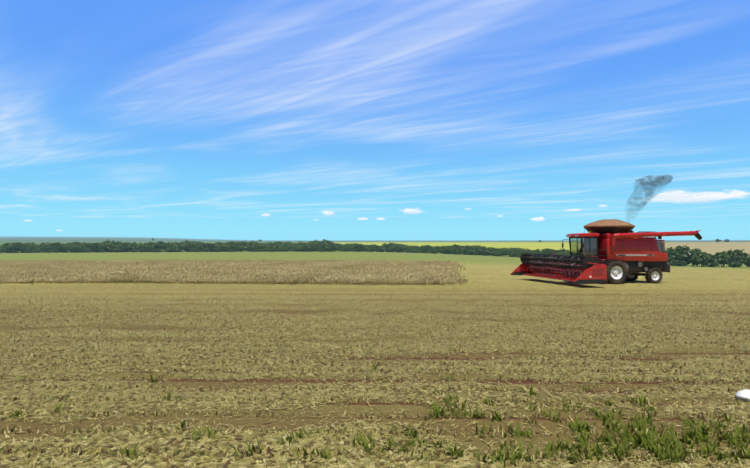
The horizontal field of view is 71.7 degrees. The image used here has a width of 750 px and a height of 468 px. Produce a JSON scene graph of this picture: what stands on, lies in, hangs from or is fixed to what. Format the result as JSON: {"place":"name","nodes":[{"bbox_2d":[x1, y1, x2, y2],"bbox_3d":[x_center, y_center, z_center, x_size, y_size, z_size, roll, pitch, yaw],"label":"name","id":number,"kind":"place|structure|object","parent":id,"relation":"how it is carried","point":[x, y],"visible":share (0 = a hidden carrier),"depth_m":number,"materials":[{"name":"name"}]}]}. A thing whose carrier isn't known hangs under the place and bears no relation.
{"place":"outdoors","nodes":[
{"label":"outdoors","id":0,"kind":"place"},
{"bbox_2d":[323,211,333,214],"bbox_3d":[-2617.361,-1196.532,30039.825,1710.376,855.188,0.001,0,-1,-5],"label":"cloud","id":1,"kind":"structure","parent":0,"point":[327,213],"depth_m":30030.19,"materials":[{"name":"white"}]},
{"bbox_2d":[0,236,749,467],"bbox_3d":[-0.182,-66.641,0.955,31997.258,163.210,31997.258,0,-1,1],"label":"terrain","id":2,"kind":"structure","parent":0,"point":[482,264],"depth_m":10.57,"materials":[{"name":"beige soil"}]},
{"bbox_2d":[0,243,11,252],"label":"tree","id":3,"kind":"object","parent":2,"relation":"on","point":[3,246],"visible":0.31,"depth_m":442.25,"materials":[{"name":"green plant"}]},
{"bbox_2d":[10,244,20,250],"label":"tree","id":4,"kind":"object","parent":2,"relation":"on","point":[16,247],"visible":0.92,"depth_m":432.75,"materials":[{"name":"green plant"}]},
{"bbox_2d":[19,246,26,252],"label":"tree","id":5,"kind":"object","parent":2,"relation":"on","point":[21,249],"visible":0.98,"depth_m":434.84,"materials":[{"name":"green plant"}]},
{"bbox_2d":[33,248,42,252],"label":"tree","id":6,"kind":"object","parent":2,"relation":"on","point":[37,250],"visible":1,"depth_m":436.48,"materials":[{"name":"green plant"}]},
{"bbox_2d":[49,242,61,251],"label":"tree","id":7,"kind":"object","parent":2,"relation":"on","point":[54,244],"visible":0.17,"depth_m":457.61,"materials":[{"name":"green plant"}]},
{"bbox_2d":[49,245,63,250],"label":"tree","id":8,"kind":"object","parent":2,"relation":"on","point":[59,247],"visible":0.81,"depth_m":443.09,"materials":[{"name":"green plant"}]},
{"bbox_2d":[66,245,77,250],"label":"tree","id":9,"kind":"object","parent":2,"relation":"on","point":[72,247],"visible":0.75,"depth_m":451.06,"materials":[{"name":"green plant"}]},
{"bbox_2d":[88,243,104,251],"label":"tree","id":10,"kind":"object","parent":2,"relation":"on","point":[93,246],"visible":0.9,"depth_m":456.64,"materials":[{"name":"green plant"}]},
{"bbox_2d":[104,242,117,251],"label":"tree","id":11,"kind":"object","parent":2,"relation":"on","point":[108,245],"visible":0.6,"depth_m":461.34,"materials":[{"name":"green plant"}]},
{"bbox_2d":[116,242,134,249],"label":"tree","id":12,"kind":"object","parent":2,"relation":"on","point":[125,244],"visible":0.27,"depth_m":479.40,"materials":[{"name":"green plant"}]},
{"bbox_2d":[153,243,166,251],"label":"tree","id":13,"kind":"object","parent":2,"relation":"on","point":[156,245],"visible":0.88,"depth_m":471.42,"materials":[{"name":"green plant"}]},
{"bbox_2d":[162,243,174,251],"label":"tree","id":14,"kind":"object","parent":2,"relation":"on","point":[168,246],"visible":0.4,"depth_m":473.74,"materials":[{"name":"green plant"}]},
{"bbox_2d":[182,244,191,248],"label":"tree","id":15,"kind":"object","parent":2,"relation":"on","point":[186,246],"visible":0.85,"depth_m":479.31,"materials":[{"name":"green plant"}]},
{"bbox_2d":[189,243,198,249],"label":"tree","id":16,"kind":"object","parent":2,"relation":"on","point":[196,244],"visible":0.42,"depth_m":482.38,"materials":[{"name":"green plant"}]},
{"bbox_2d":[200,243,216,251],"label":"tree","id":17,"kind":"object","parent":2,"relation":"on","point":[210,246],"visible":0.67,"depth_m":480.45,"materials":[{"name":"green plant"}]},
{"bbox_2d":[217,245,228,251],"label":"tree","id":18,"kind":"object","parent":2,"relation":"on","point":[224,248],"visible":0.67,"depth_m":482.26,"materials":[{"name":"green plant"}]},
{"bbox_2d":[0,258,467,284],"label":"standing crop","id":19,"kind":"object","parent":2,"relation":"on","point":[268,271],"visible":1,"depth_m":57.91,"materials":[{"name":"beige plant"}]},
{"bbox_2d":[239,244,252,251],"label":"tree","id":20,"kind":"object","parent":2,"relation":"on","point":[247,246],"visible":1,"depth_m":484.19,"materials":[{"name":"green plant"}]},
{"bbox_2d":[278,243,290,248],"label":"tree","id":21,"kind":"object","parent":2,"relation":"on","point":[283,246],"visible":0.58,"depth_m":485.03,"materials":[{"name":"green plant"}]},
{"bbox_2d":[304,243,316,250],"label":"tree","id":22,"kind":"object","parent":2,"relation":"on","point":[306,246],"visible":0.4,"depth_m":483.12,"materials":[{"name":"green plant"}]},
{"bbox_2d":[311,243,326,251],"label":"tree","id":23,"kind":"object","parent":2,"relation":"on","point":[317,246],"visible":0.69,"depth_m":478.96,"materials":[{"name":"green plant"}]},
{"bbox_2d":[321,244,331,250],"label":"tree","id":24,"kind":"object","parent":2,"relation":"on","point":[328,246],"visible":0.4,"depth_m":481.87,"materials":[{"name":"green plant"}]},
{"bbox_2d":[354,244,363,249],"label":"tree","id":25,"kind":"object","parent":2,"relation":"on","point":[357,246],"visible":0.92,"depth_m":473.21,"materials":[{"name":"green plant"}]},
{"bbox_2d":[0,269,749,467],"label":"crop stubble","id":26,"kind":"object","parent":2,"relation":"on","point":[205,450],"visible":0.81,"depth_m":7.01,"materials":[{"name":"beige plant"}]},
{"bbox_2d":[9,360,749,466],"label":"weeds","id":27,"kind":"object","parent":2,"relation":"on","point":[647,441],"visible":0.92,"depth_m":4.64,"materials":[{"name":"green plant"}]},
{"bbox_2d":[393,245,403,251],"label":"tree","id":28,"kind":"object","parent":2,"relation":"on","point":[396,248],"visible":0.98,"depth_m":450.46,"materials":[{"name":"green plant"}]},
{"bbox_2d":[429,247,438,253],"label":"tree","id":29,"kind":"object","parent":2,"relation":"on","point":[434,249],"visible":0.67,"depth_m":427.64,"materials":[{"name":"green plant"}]},
{"bbox_2d":[451,247,462,254],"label":"tree","id":30,"kind":"object","parent":2,"relation":"on","point":[455,250],"visible":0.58,"depth_m":408.08,"materials":[{"name":"green plant"}]},
{"bbox_2d":[463,246,477,254],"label":"tree","id":31,"kind":"object","parent":2,"relation":"on","point":[470,250],"visible":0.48,"depth_m":401.54,"materials":[{"name":"green plant"}]},
{"bbox_2d":[474,247,486,254],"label":"tree","id":32,"kind":"object","parent":2,"relation":"on","point":[483,249],"visible":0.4,"depth_m":395.23,"materials":[{"name":"green plant"}]},
{"bbox_2d":[509,251,519,255],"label":"tree","id":33,"kind":"object","parent":2,"relation":"on","point":[516,253],"visible":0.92,"depth_m":368.97,"materials":[{"name":"green plant"}]},
{"bbox_2d":[542,248,555,252],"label":"tree","id":34,"kind":"object","parent":2,"relation":"on","point":[547,250],"visible":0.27,"depth_m":351.95,"materials":[{"name":"green plant"}]},
{"bbox_2d":[511,219,701,283],"bbox_3d":[20.728,1.521,45.160,14.132,5.601,10.829,0,-2,-10],"label":"combine harvester","id":35,"kind":"object","parent":2,"relation":"on","point":[613,251],"visible":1,"depth_m":43.78,"materials":[{"name":"red paint"}]},
{"bbox_2d":[667,254,673,262],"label":"tree","id":36,"kind":"object","parent":2,"relation":"on","point":[670,258],"visible":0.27,"depth_m":265.33,"materials":[{"name":"green plant"}]},
{"bbox_2d":[668,260,677,265],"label":"tree","id":37,"kind":"object","parent":2,"relation":"on","point":[671,262],"visible":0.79,"depth_m":260.38,"materials":[{"name":"green plant"}]},
{"bbox_2d":[665,249,691,261],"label":"tree","id":38,"kind":"object","parent":2,"relation":"on","point":[681,254],"visible":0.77,"depth_m":268.94,"materials":[{"name":"green plant"}]},
{"bbox_2d":[674,260,684,265],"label":"tree","id":39,"kind":"object","parent":2,"relation":"on","point":[682,263],"visible":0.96,"depth_m":258.16,"materials":[{"name":"green plant"}]},
{"bbox_2d":[665,244,701,264],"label":"tree","id":40,"kind":"object","parent":2,"relation":"on","point":[686,248],"visible":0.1,"depth_m":282.56,"materials":[{"name":"green plant"}]},
{"bbox_2d":[685,249,708,265],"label":"tree","id":41,"kind":"object","parent":2,"relation":"on","point":[691,252],"visible":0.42,"depth_m":268.22,"materials":[{"name":"green plant"}]},
{"bbox_2d":[690,253,712,266],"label":"tree","id":42,"kind":"object","parent":2,"relation":"on","point":[696,258],"visible":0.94,"depth_m":255.45,"materials":[{"name":"green plant"}]},
{"bbox_2d":[702,258,718,266],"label":"tree","id":43,"kind":"object","parent":2,"relation":"on","point":[707,264],"visible":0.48,"depth_m":252.03,"materials":[{"name":"green plant"}]},
{"bbox_2d":[709,261,718,266],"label":"tree","id":44,"kind":"object","parent":2,"relation":"on","point":[714,264],"visible":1,"depth_m":247.14,"materials":[{"name":"green plant"}]},
{"bbox_2d":[714,256,729,266],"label":"tree","id":45,"kind":"object","parent":2,"relation":"on","point":[721,260],"visible":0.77,"depth_m":252.72,"materials":[{"name":"green plant"}]},
{"bbox_2d":[712,254,731,266],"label":"tree","id":46,"kind":"object","parent":2,"relation":"on","point":[715,256],"visible":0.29,"depth_m":256.49,"materials":[{"name":"green plant"}]},
{"bbox_2d":[727,260,742,267],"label":"tree","id":47,"kind":"object","parent":2,"relation":"on","point":[734,263],"visible":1,"depth_m":241.35,"materials":[{"name":"green plant"}]},
{"bbox_2d":[723,249,747,258],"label":"tree","id":48,"kind":"object","parent":2,"relation":"on","point":[738,251],"visible":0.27,"depth_m":260.24,"materials":[{"name":"green plant"}]},
{"bbox_2d":[731,255,743,263],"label":"tree","id":49,"kind":"object","parent":2,"relation":"on","point":[736,258],"visible":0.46,"depth_m":253.99,"materials":[{"name":"green plant"}]},
{"bbox_2d":[735,389,749,400],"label":"plastic scrap","id":50,"kind":"object","parent":2,"relation":"on","point":[743,395],"visible":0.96,"depth_m":5.94,"materials":[{"name":"white plastic"}]},
{"bbox_2d":[740,253,749,266],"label":"tree","id":51,"kind":"object","parent":2,"relation":"on","point":[743,258],"visible":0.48,"depth_m":250.31,"materials":[{"name":"green plant"}]},
{"bbox_2d":[744,257,749,264],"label":"tree","id":52,"kind":"object","parent":2,"relation":"on","point":[747,262],"visible":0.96,"depth_m":245.87,"materials":[{"name":"green plant"}]},
{"bbox_2d":[0,0,749,239],"label":"sky","id":53,"kind":"structure","parent":0,"point":[188,119],"materials":[{"name":"blue"}]},
{"bbox_2d":[402,209,421,213],"bbox_3d":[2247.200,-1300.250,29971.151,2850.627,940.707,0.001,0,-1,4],"label":"cloud","id":54,"kind":"structure","parent":0,"point":[410,211],"depth_m":29981.17,"materials":[{"name":"white"}]},
{"bbox_2d":[530,217,544,220],"bbox_3d":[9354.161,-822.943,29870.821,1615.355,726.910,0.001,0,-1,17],"label":"cloud","id":55,"kind":"structure","parent":0,"point":[538,219],"depth_m":29856.85,"materials":[{"name":"white"}]},
{"bbox_2d":[655,190,689,198],"bbox_3d":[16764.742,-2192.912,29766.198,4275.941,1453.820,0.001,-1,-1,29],"label":"cloud","id":56,"kind":"structure","parent":0,"point":[675,194],"depth_m":29620.58,"materials":[{"name":"white"}]},
{"bbox_2d":[645,191,738,204],"bbox_3d":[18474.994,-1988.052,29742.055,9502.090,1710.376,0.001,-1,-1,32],"label":"cloud","id":57,"kind":"structure","parent":0,"point":[702,197],"depth_m":29716.47,"materials":[{"name":"white"}]},
{"bbox_2d":[698,189,749,203],"bbox_3d":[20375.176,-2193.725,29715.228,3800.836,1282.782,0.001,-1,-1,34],"label":"cloud","id":58,"kind":"structure","parent":0,"point":[741,194],"depth_m":29518.60,"materials":[{"name":"white"}]}
]}

